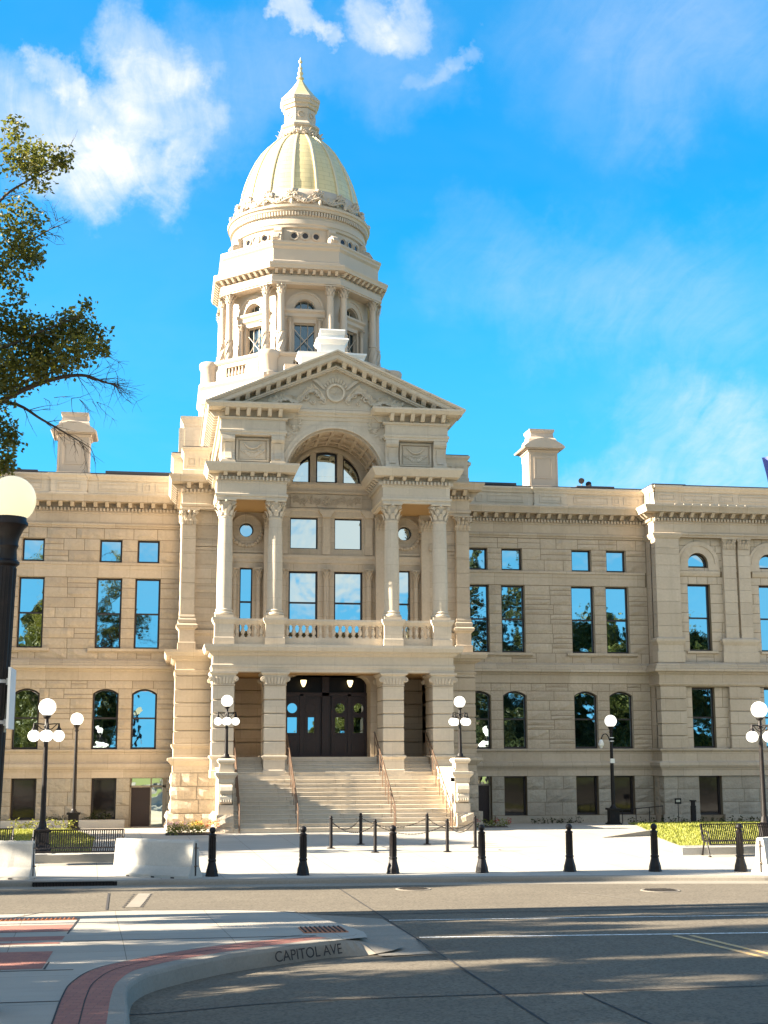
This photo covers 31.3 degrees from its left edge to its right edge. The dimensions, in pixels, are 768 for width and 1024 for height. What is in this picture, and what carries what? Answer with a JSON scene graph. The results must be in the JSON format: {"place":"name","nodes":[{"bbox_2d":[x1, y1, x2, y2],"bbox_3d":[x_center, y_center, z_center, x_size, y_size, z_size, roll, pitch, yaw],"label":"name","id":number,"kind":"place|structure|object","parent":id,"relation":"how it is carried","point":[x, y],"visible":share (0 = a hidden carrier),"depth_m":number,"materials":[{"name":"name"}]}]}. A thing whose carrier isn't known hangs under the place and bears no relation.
{"place":"outdoors","nodes":[
{"label":"outdoors","id":0,"kind":"place"},
{"bbox_2d":[1,828,94,852],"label":"lawn grass","id":1,"kind":"structure","parent":0,"point":[22,834],"depth_m":45.80,"materials":[{"name":"plant"}]},
{"bbox_2d":[28,699,64,851],"bbox_3d":[-10.051,7.811,40.620,0.857,4.535,0.857,-5,-11,27],"label":"globe lamp","id":2,"kind":"object","parent":1,"relation":"on","point":[47,708],"visible":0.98,"depth_m":40.60,"materials":[{"name":"black metal"}]},
{"bbox_2d":[0,910,366,1023],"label":"sidewalk","id":3,"kind":"structure","parent":0,"point":[77,951],"depth_m":23.12,"materials":[{"name":"concrete"}]},
{"bbox_2d":[0,476,35,817],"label":"globe lamp","id":4,"kind":"object","parent":3,"relation":"on","point":[17,500],"visible":1,"depth_m":17.13,"materials":[{"name":"black metal"}]},
{"bbox_2d":[0,667,15,731],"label":"street sign","id":5,"kind":"object","parent":4,"relation":"attached to","point":[8,721],"visible":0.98,"depth_m":16.84,"materials":[{"name":"white metal"}]},
{"bbox_2d":[0,951,52,969],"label":"brick path","id":6,"kind":"structure","parent":3,"relation":"on","point":[24,960],"depth_m":20.60,"materials":[{"name":"red brick"}]},
{"bbox_2d":[0,936,64,944],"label":"brick path","id":7,"kind":"structure","parent":3,"relation":"on","point":[38,938],"depth_m":22.98,"materials":[{"name":"red brick"}]},
{"bbox_2d":[0,924,73,932],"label":"brick path","id":8,"kind":"structure","parent":3,"relation":"on","point":[34,928],"depth_m":24.90,"materials":[{"name":"red brick"}]},
{"bbox_2d":[0,917,76,920],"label":"tactile plate","id":9,"kind":"object","parent":3,"relation":"on","point":[39,919],"visible":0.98,"depth_m":26.65,"materials":[{"name":"brown"}]},
{"bbox_2d":[0,114,146,476],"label":"leafy tree","id":10,"kind":"object","parent":3,"relation":"on","point":[40,358],"visible":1,"depth_m":29.36,"materials":[{"name":"green plant"}]},
{"bbox_2d":[0,912,315,1002],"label":"path joint","id":11,"kind":"object","parent":3,"relation":"on","point":[105,940],"visible":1,"depth_m":22.82,"materials":[{"name":"grey"}]},
{"bbox_2d":[53,936,324,1023],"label":"brick path","id":12,"kind":"structure","parent":3,"relation":"on","point":[96,1006],"depth_m":18.49,"materials":[{"name":"red brick"}]},
{"bbox_2d":[51,934,301,1023],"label":"path joint","id":13,"kind":"object","parent":12,"relation":"on","point":[102,966],"visible":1,"depth_m":18.52,"materials":[{"name":"red"}]},
{"bbox_2d":[298,925,347,932],"bbox_3d":[-1.083,7.404,24.289,0.780,0.098,1.030,1,-10,-9],"label":"tactile plate","id":14,"kind":"object","parent":3,"relation":"on","point":[325,929],"visible":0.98,"depth_m":24.18,"materials":[{"name":"brown metal"}]},
{"bbox_2d":[0,822,756,880],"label":"plaza","id":15,"kind":"structure","parent":0,"point":[524,849],"depth_m":40.39,"materials":[{"name":"concrete"}]},
{"bbox_2d":[0,841,36,879],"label":"concrete barrier","id":16,"kind":"object","parent":15,"relation":"on","point":[17,860],"visible":1,"depth_m":34.34,"materials":[{"name":"grey concrete"}]},
{"bbox_2d":[8,817,76,828],"bbox_3d":[-13.330,12.135,53.288,2.795,0.577,0.792,1,-10,-9],"label":"flowering plant","id":17,"kind":"object","parent":15,"relation":"on","point":[36,823],"visible":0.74,"depth_m":53.28,"materials":[{"name":"green plant"}]},
{"bbox_2d":[0,820,124,828],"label":"wall","id":18,"kind":"structure","parent":15,"relation":"on","point":[95,824],"depth_m":56.62,"materials":[{"name":"concrete"}]},
{"bbox_2d":[66,713,82,828],"bbox_3d":[-12.310,10.312,54.671,0.540,4.570,0.540,1,-10,-9],"label":"globe lamp","id":19,"kind":"object","parent":15,"relation":"on","point":[73,814],"visible":0.99,"depth_m":54.57,"materials":[{"name":"black metal"}]},
{"bbox_2d":[35,852,114,862],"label":"wall","id":20,"kind":"structure","parent":15,"relation":"on","point":[71,857],"depth_m":38.15,"materials":[{"name":"concrete"}]},
{"bbox_2d":[31,829,124,852],"bbox_3d":[-8.459,9.254,37.876,2.520,0.928,0.743,1,-10,-9],"label":"bench","id":21,"kind":"object","parent":15,"relation":"on","point":[65,847],"visible":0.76,"depth_m":38.11,"materials":[{"name":"black metal"}]},
{"bbox_2d":[110,838,201,878],"bbox_3d":[-5.813,8.822,34.975,2.608,0.927,0.593,-5,-11,27],"label":"concrete barrier","id":22,"kind":"object","parent":15,"relation":"on","point":[163,858],"visible":1,"depth_m":34.76,"materials":[{"name":"grey concrete"}]},
{"bbox_2d":[165,819,219,835],"bbox_3d":[-6.661,10.964,47.624,1.900,0.563,1.193,1,-10,-9],"label":"flower bed","id":23,"kind":"object","parent":15,"relation":"on","point":[178,826],"visible":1,"depth_m":47.31,"materials":[{"name":"green plant"}]},
{"bbox_2d":[205,827,217,876],"bbox_3d":[-4.387,8.669,35.032,0.323,1.233,0.323,1,-10,-9],"label":"bollard","id":24,"kind":"object","parent":15,"relation":"on","point":[211,870],"visible":1,"depth_m":34.94,"materials":[{"name":"black metal"}]},
{"bbox_2d":[296,826,309,875],"bbox_3d":[-2.079,8.710,35.287,0.323,1.233,0.323,1,-10,-9],"label":"bollard","id":25,"kind":"object","parent":15,"relation":"on","point":[303,869],"visible":1,"depth_m":35.20,"materials":[{"name":"black metal"}]},
{"bbox_2d":[0,57,767,833],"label":"capitol building","id":26,"kind":"structure","parent":15,"relation":"on","point":[320,513],"depth_m":58.77,"materials":[{"name":"brown stone"}]},
{"bbox_2d":[10,778,35,819],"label":"window","id":27,"kind":"structure","parent":26,"relation":"in","point":[23,793],"depth_m":57.40,"materials":[{"name":"brown glass"}]},
{"bbox_2d":[11,689,39,748],"bbox_3d":[-15.127,8.742,57.943,1.080,2.550,0.070,1,-10,-9],"label":"window","id":28,"kind":"structure","parent":26,"relation":"in","point":[26,713],"depth_m":57.96,"materials":[{"name":"green glass"}]},
{"bbox_2d":[16,577,44,647],"bbox_3d":[-15.122,4.307,58.736,1.070,3.060,0.070,1,-10,-9],"label":"window","id":29,"kind":"structure","parent":26,"relation":"in","point":[31,589],"depth_m":58.74,"materials":[{"name":"blue glass"}]},
{"bbox_2d":[22,538,44,560],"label":"window","id":30,"kind":"structure","parent":26,"relation":"in","point":[33,549],"depth_m":59.22,"materials":[{"name":"blue glass"}]},
{"bbox_2d":[91,778,115,818],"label":"window","id":31,"kind":"structure","parent":26,"relation":"in","point":[103,795],"depth_m":57.92,"materials":[{"name":"black glass"}]},
{"bbox_2d":[91,689,118,748],"bbox_3d":[-11.889,8.827,58.456,1.080,2.550,0.070,1,-10,-9],"label":"window","id":32,"kind":"structure","parent":26,"relation":"in","point":[105,701],"depth_m":58.46,"materials":[{"name":"black glass"}]},
{"bbox_2d":[95,578,121,648],"bbox_3d":[-11.898,4.391,59.246,1.080,3.060,0.070,1,-10,-9],"label":"window","id":33,"kind":"structure","parent":26,"relation":"in","point":[109,590],"depth_m":59.26,"materials":[{"name":"blue glass"}]},
{"bbox_2d":[100,540,121,562],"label":"window","id":34,"kind":"structure","parent":26,"relation":"in","point":[110,550],"depth_m":59.73,"materials":[{"name":"blue glass"}]},
{"bbox_2d":[130,689,156,748],"bbox_3d":[-10.279,8.868,58.711,1.060,2.550,0.070,1,-10,-9],"label":"window","id":35,"kind":"structure","parent":26,"relation":"in","point":[144,701],"depth_m":58.72,"materials":[{"name":"blue glass"}]},
{"bbox_2d":[134,579,160,648],"bbox_3d":[-10.274,4.434,59.503,1.070,3.060,0.070,1,-10,-9],"label":"window","id":36,"kind":"structure","parent":26,"relation":"in","point":[147,591],"depth_m":59.51,"materials":[{"name":"blue glass"}]},
{"bbox_2d":[129,778,165,826],"bbox_3d":[-10.023,12.324,58.157,1.510,2.070,0.110,1,-10,-9],"label":"side door","id":37,"kind":"structure","parent":26,"relation":"in","point":[147,805],"depth_m":58.16,"materials":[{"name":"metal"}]},
{"bbox_2d":[137,541,159,562],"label":"window","id":38,"kind":"structure","parent":26,"relation":"in","point":[148,551],"depth_m":59.99,"materials":[{"name":"blue glass"}]},
{"bbox_2d":[214,695,239,757],"bbox_3d":[-5.635,7.689,49.149,0.728,2.240,0.728,-7,-12,33],"label":"globe lamp","id":39,"kind":"object","parent":26,"relation":"on","point":[227,702],"visible":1,"depth_m":49.11,"materials":[{"name":"white glass"}]},
{"bbox_2d":[239,568,251,636],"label":"window","id":40,"kind":"structure","parent":26,"relation":"in","point":[245,598],"depth_m":56.47,"materials":[{"name":"blue glass"}]},
{"bbox_2d":[239,524,252,536],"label":"oculus window","id":41,"kind":"structure","parent":26,"relation":"in","point":[246,530],"depth_m":56.88,"materials":[{"name":"blue glass"}]},
{"bbox_2d":[247,306,261,354],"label":"tower window","id":42,"kind":"structure","parent":26,"relation":"in","point":[254,335],"depth_m":69.69,"materials":[{"name":"glass"}]},
{"bbox_2d":[245,234,268,246],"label":"drum window","id":43,"kind":"structure","parent":26,"relation":"in","point":[265,237],"depth_m":70.30,"materials":[{"name":"beige paint"}]},
{"bbox_2d":[292,458,309,481],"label":"arch window","id":44,"kind":"structure","parent":26,"relation":"in","point":[303,473],"depth_m":57.71,"materials":[{"name":"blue glass"}]},
{"bbox_2d":[288,571,316,637],"bbox_3d":[-3.374,4.082,56.730,1.210,3.270,0.070,1,-10,-9],"label":"window","id":45,"kind":"structure","parent":26,"relation":"in","point":[302,596],"depth_m":56.83,"materials":[{"name":"blue glass"}]},
{"bbox_2d":[290,518,316,548],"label":"window","id":46,"kind":"structure","parent":26,"relation":"in","point":[303,531],"depth_m":57.31,"materials":[{"name":"blue glass"}]},
{"bbox_2d":[294,302,314,351],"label":"tower window","id":47,"kind":"structure","parent":26,"relation":"in","point":[304,334],"depth_m":69.02,"materials":[{"name":"clear glass"}]},
{"bbox_2d":[289,231,320,240],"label":"drum window","id":48,"kind":"structure","parent":26,"relation":"in","point":[294,235],"depth_m":69.71,"materials":[{"name":"beige paint"}]},
{"bbox_2d":[316,453,336,482],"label":"window","id":49,"kind":"structure","parent":26,"relation":"in","point":[326,463],"depth_m":57.89,"materials":[{"name":"blue glass"}]},
{"bbox_2d":[286,677,366,756],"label":"entrance doors","id":50,"kind":"structure","parent":26,"relation":"in","point":[326,717],"depth_m":55.84,"materials":[{"name":"brown wood"}]},
{"bbox_2d":[334,519,360,549],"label":"window","id":51,"kind":"structure","parent":26,"relation":"in","point":[347,531],"depth_m":57.61,"materials":[{"name":"white glass"}]},
{"bbox_2d":[334,572,361,637],"bbox_3d":[-1.508,4.131,57.025,1.210,3.270,0.070,1,-10,-9],"label":"window","id":52,"kind":"structure","parent":26,"relation":"in","point":[347,585],"depth_m":57.13,"materials":[{"name":"blue glass"}]},
{"bbox_2d":[343,459,360,483],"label":"arch window","id":53,"kind":"structure","parent":26,"relation":"in","point":[348,470],"depth_m":58.02,"materials":[{"name":"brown glass"}]},
{"bbox_2d":[398,527,410,540],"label":"oculus window","id":54,"kind":"structure","parent":26,"relation":"in","point":[404,533],"depth_m":57.93,"materials":[{"name":"white glass"}]},
{"bbox_2d":[399,571,409,638],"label":"window","id":55,"kind":"structure","parent":26,"relation":"in","point":[404,576],"depth_m":57.52,"materials":[{"name":"blue glass"}]},
{"bbox_2d":[449,696,470,757],"bbox_3d":[2.797,7.908,50.484,0.728,2.240,0.728,-3,-10,16],"label":"globe lamp","id":56,"kind":"object","parent":26,"relation":"on","point":[459,702],"visible":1,"depth_m":50.43,"materials":[{"name":"white glass"}]},
{"bbox_2d":[469,548,485,569],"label":"window","id":57,"kind":"structure","parent":26,"relation":"in","point":[477,556],"depth_m":62.29,"materials":[{"name":"blue glass"}]},
{"bbox_2d":[470,585,488,651],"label":"window","id":58,"kind":"structure","parent":26,"relation":"in","point":[478,593],"depth_m":61.84,"materials":[{"name":"blue glass"}]},
{"bbox_2d":[475,691,490,748],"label":"window","id":59,"kind":"structure","parent":26,"relation":"in","point":[482,699],"depth_m":61.04,"materials":[{"name":"black glass"}]},
{"bbox_2d":[478,776,490,822],"bbox_3d":[3.948,12.688,60.369,1.510,2.070,0.110,1,-10,-9],"label":"side door","id":60,"kind":"structure","parent":26,"relation":"in","point":[484,789],"depth_m":60.46,"materials":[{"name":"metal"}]},
{"bbox_2d":[501,549,520,569],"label":"window","id":61,"kind":"structure","parent":26,"relation":"in","point":[511,558],"depth_m":62.53,"materials":[{"name":"blue glass"}]},
{"bbox_2d":[501,585,523,652],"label":"window","id":62,"kind":"structure","parent":26,"relation":"in","point":[511,596],"depth_m":62.08,"materials":[{"name":"blue glass"}]},
{"bbox_2d":[503,691,525,748],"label":"window","id":63,"kind":"structure","parent":26,"relation":"in","point":[514,705],"depth_m":61.26,"materials":[{"name":"black glass"}]},
{"bbox_2d":[504,776,525,814],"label":"window","id":64,"kind":"structure","parent":26,"relation":"in","point":[515,795],"depth_m":60.70,"materials":[{"name":"black glass"}]},
{"bbox_2d":[571,550,589,571],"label":"window","id":65,"kind":"structure","parent":26,"relation":"in","point":[580,559],"depth_m":63.05,"materials":[{"name":"blue glass"}]},
{"bbox_2d":[571,587,593,652],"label":"window","id":66,"kind":"structure","parent":26,"relation":"in","point":[581,597],"depth_m":62.58,"materials":[{"name":"blue glass"}]},
{"bbox_2d":[574,692,596,748],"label":"window","id":67,"kind":"structure","parent":26,"relation":"in","point":[584,702],"depth_m":61.77,"materials":[{"name":"black glass"}]},
{"bbox_2d":[576,776,596,814],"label":"window","id":68,"kind":"structure","parent":26,"relation":"in","point":[586,786],"depth_m":61.22,"materials":[{"name":"black glass"}]},
{"bbox_2d":[606,551,624,571],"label":"window","id":69,"kind":"structure","parent":26,"relation":"in","point":[614,559],"depth_m":63.32,"materials":[{"name":"blue glass"}]},
{"bbox_2d":[606,587,628,653],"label":"window","id":70,"kind":"structure","parent":26,"relation":"in","point":[616,597],"depth_m":62.84,"materials":[{"name":"blue glass"}]},
{"bbox_2d":[610,692,632,748],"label":"window","id":71,"kind":"structure","parent":26,"relation":"in","point":[620,702],"depth_m":62.06,"materials":[{"name":"black glass"}]},
{"bbox_2d":[614,776,633,813],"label":"window","id":72,"kind":"structure","parent":26,"relation":"in","point":[623,784],"depth_m":61.50,"materials":[{"name":"brown glass"}]},
{"bbox_2d":[688,554,705,567],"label":"window","id":73,"kind":"structure","parent":26,"relation":"in","point":[695,560],"depth_m":62.87,"materials":[{"name":"blue glass"}]},
{"bbox_2d":[687,585,710,650],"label":"window","id":74,"kind":"structure","parent":26,"relation":"in","point":[698,601],"depth_m":62.43,"materials":[{"name":"blue glass"}]},
{"bbox_2d":[692,688,714,747],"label":"window","id":75,"kind":"structure","parent":26,"relation":"in","point":[702,698],"depth_m":61.64,"materials":[{"name":"black glass"}]},
{"bbox_2d":[699,776,720,814],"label":"window","id":76,"kind":"structure","parent":26,"relation":"in","point":[709,786],"depth_m":60.88,"materials":[{"name":"brown glass"}]},
{"bbox_2d":[759,586,767,651],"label":"window","id":77,"kind":"structure","parent":26,"relation":"in","point":[763,590],"depth_m":62.96,"materials":[{"name":"blue glass"}]},
{"bbox_2d":[387,825,399,873],"bbox_3d":[0.235,8.777,35.694,0.323,1.233,0.323,1,-10,-9],"label":"bollard","id":78,"kind":"object","parent":15,"relation":"on","point":[392,867],"visible":1,"depth_m":35.61,"materials":[{"name":"black metal"}]},
{"bbox_2d":[475,824,488,872],"bbox_3d":[2.562,8.818,35.953,0.323,1.233,0.323,1,-10,-9],"label":"bollard","id":79,"kind":"object","parent":15,"relation":"on","point":[481,866],"visible":1,"depth_m":35.86,"materials":[{"name":"black metal"}]},
{"bbox_2d":[477,817,511,827],"bbox_3d":[4.010,11.839,52.054,1.877,0.533,0.822,1,-10,-9],"label":"flower bed","id":80,"kind":"object","parent":15,"relation":"on","point":[491,825],"visible":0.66,"depth_m":52.06,"materials":[{"name":"green plant"}]},
{"bbox_2d":[563,824,576,871],"bbox_3d":[4.897,8.863,36.233,0.323,1.233,0.323,1,-10,-9],"label":"bollard","id":81,"kind":"object","parent":15,"relation":"on","point":[569,865],"visible":1,"depth_m":36.14,"materials":[{"name":"black metal"}]},
{"bbox_2d":[598,715,621,824],"bbox_3d":[9.289,10.638,56.703,0.835,4.450,0.540,1,-10,-9],"label":"globe lamp","id":82,"kind":"object","parent":15,"relation":"on","point":[613,813],"visible":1,"depth_m":56.62,"materials":[{"name":"black metal"}]},
{"bbox_2d":[602,830,650,837],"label":"ramp kerb","id":83,"kind":"structure","parent":15,"relation":"on","point":[641,833],"depth_m":47.01,"materials":[{"name":"concrete"}]},
{"bbox_2d":[648,823,661,871],"bbox_3d":[7.139,8.854,36.209,0.323,1.233,0.323,1,-10,-9],"label":"bollard","id":84,"kind":"object","parent":15,"relation":"on","point":[654,865],"visible":1,"depth_m":36.12,"materials":[{"name":"black metal"}]},
{"bbox_2d":[628,815,759,822],"bbox_3d":[14.940,13.433,59.818,8.986,0.446,0.569,1,-10,-9],"label":"hedge","id":85,"kind":"object","parent":15,"relation":"on","point":[712,819],"visible":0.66,"depth_m":59.63,"materials":[{"name":"green plant"}]},
{"bbox_2d":[674,845,755,854],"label":"wall","id":86,"kind":"structure","parent":15,"relation":"on","point":[713,850],"depth_m":40.85,"materials":[{"name":"concrete"}]},
{"bbox_2d":[699,823,767,856],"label":"bench","id":87,"kind":"object","parent":15,"relation":"on","point":[709,840],"visible":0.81,"depth_m":40.86,"materials":[{"name":"black metal"}]},
{"bbox_2d":[734,823,747,871],"bbox_3d":[9.378,8.838,36.144,0.323,1.233,0.323,1,-10,-9],"label":"bollard","id":88,"kind":"object","parent":15,"relation":"on","point":[740,864],"visible":1,"depth_m":36.06,"materials":[{"name":"black metal"}]},
{"bbox_2d":[751,837,767,874],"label":"concrete barrier","id":89,"kind":"object","parent":15,"relation":"on","point":[760,866],"visible":1,"depth_m":35.09,"materials":[{"name":"grey concrete"}]},
{"bbox_2d":[0,884,767,1023],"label":"road","id":90,"kind":"structure","parent":0,"point":[590,961],"depth_m":21.51,"materials":[{"name":"grey asphalt"}]},
{"bbox_2d":[0,881,32,886],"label":"kerb","id":91,"kind":"structure","parent":90,"relation":"on","point":[16,883],"depth_m":33.56,"materials":[{"name":"concrete"}]},
{"bbox_2d":[33,881,116,886],"bbox_3d":[-7.585,9.153,33.720,2.040,0.135,0.160,1,-10,-9],"label":"storm drain","id":92,"kind":"object","parent":90,"relation":"on","point":[81,883],"visible":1,"depth_m":33.67,"materials":[{"name":"grey metal"}]},
{"bbox_2d":[126,893,150,906],"bbox_3d":[-5.461,8.653,30.590,0.300,0.001,3.009,1,-10,-5],"label":"road patch","id":93,"kind":"object","parent":90,"relation":"on","point":[139,899],"visible":1,"depth_m":30.47,"materials":[{"name":"white paint"}]},
{"bbox_2d":[7,909,298,913],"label":"kerb","id":94,"kind":"structure","parent":90,"relation":"on","point":[127,910],"depth_m":28.29,"materials":[{"name":"concrete"}]},
{"bbox_2d":[106,934,404,1023],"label":"kerb","id":95,"kind":"structure","parent":90,"relation":"on","point":[185,970],"depth_m":20.83,"materials":[{"name":"concrete"}]},
{"bbox_2d":[275,943,341,961],"bbox_3d":[-1.208,7.109,22.131,1.416,0.165,0.011,10,-28,-43],"label":"kerb lettering","id":96,"kind":"object","parent":95,"relation":"attached to","point":[287,956],"visible":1,"depth_m":22.08,"materials":[{"name":"black paint"}]},
{"bbox_2d":[300,913,433,955],"bbox_3d":[-0.242,7.747,25.335,1.363,0.109,5.928,3,-11,-17],"label":"road apron","id":97,"kind":"object","parent":90,"relation":"on","point":[377,930],"visible":0.77,"depth_m":24.72,"materials":[{"name":"concrete"}]},
{"bbox_2d":[0,881,767,889],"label":"gutter","id":98,"kind":"object","parent":90,"relation":"on","point":[377,884],"visible":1,"depth_m":34.07,"materials":[{"name":"concrete"}]},
{"bbox_2d":[117,875,767,885],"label":"kerb","id":99,"kind":"structure","parent":90,"relation":"on","point":[446,879],"depth_m":34.55,"materials":[{"name":"concrete"}]},
{"bbox_2d":[338,888,548,1023],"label":"road joint","id":100,"kind":"object","parent":90,"relation":"on","point":[455,963],"visible":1,"depth_m":20.70,"materials":[{"name":"grey"}]},
{"bbox_2d":[129,985,767,1014],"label":"road joint","id":101,"kind":"object","parent":90,"relation":"on","point":[442,995],"visible":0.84,"depth_m":18.28,"materials":[{"name":"grey"}]},
{"bbox_2d":[334,907,767,914],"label":"road joint","id":102,"kind":"object","parent":90,"relation":"on","point":[532,911],"visible":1,"depth_m":28.14,"materials":[{"name":"grey"}]},
{"bbox_2d":[427,915,742,919],"bbox_3d":[16.084,8.194,28.278,32.207,0.001,0.070,1,-10,-6],"label":"road marking","id":103,"kind":"object","parent":90,"relation":"on","point":[584,917],"visible":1,"depth_m":27.08,"materials":[{"name":"white paint"}]},
{"bbox_2d":[420,932,767,937],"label":"road marking","id":104,"kind":"object","parent":90,"relation":"on","point":[599,934],"visible":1,"depth_m":24.49,"materials":[{"name":"white paint"}]},
{"bbox_2d":[675,935,767,958],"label":"road marking","id":105,"kind":"object","parent":90,"relation":"on","point":[722,947],"visible":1,"depth_m":22.81,"materials":[{"name":"yellow paint"}]},
{"bbox_2d":[688,935,767,953],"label":"road marking","id":106,"kind":"object","parent":90,"relation":"on","point":[729,944],"visible":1,"depth_m":23.17,"materials":[{"name":"yellow paint"}]},
{"bbox_2d":[0,0,767,488],"label":"sky","id":107,"kind":"structure","parent":0,"point":[564,203],"materials":[{"name":"blue"}]},
{"bbox_2d":[628,821,760,845],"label":"lawn grass","id":108,"kind":"structure","parent":0,"point":[683,833],"depth_m":48.91,"materials":[{"name":"plant"}]},
{"bbox_2d":[746,702,767,836],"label":"globe lamp","id":109,"kind":"object","parent":108,"relation":"on","point":[759,711],"visible":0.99,"depth_m":43.27,"materials":[{"name":"black metal"}]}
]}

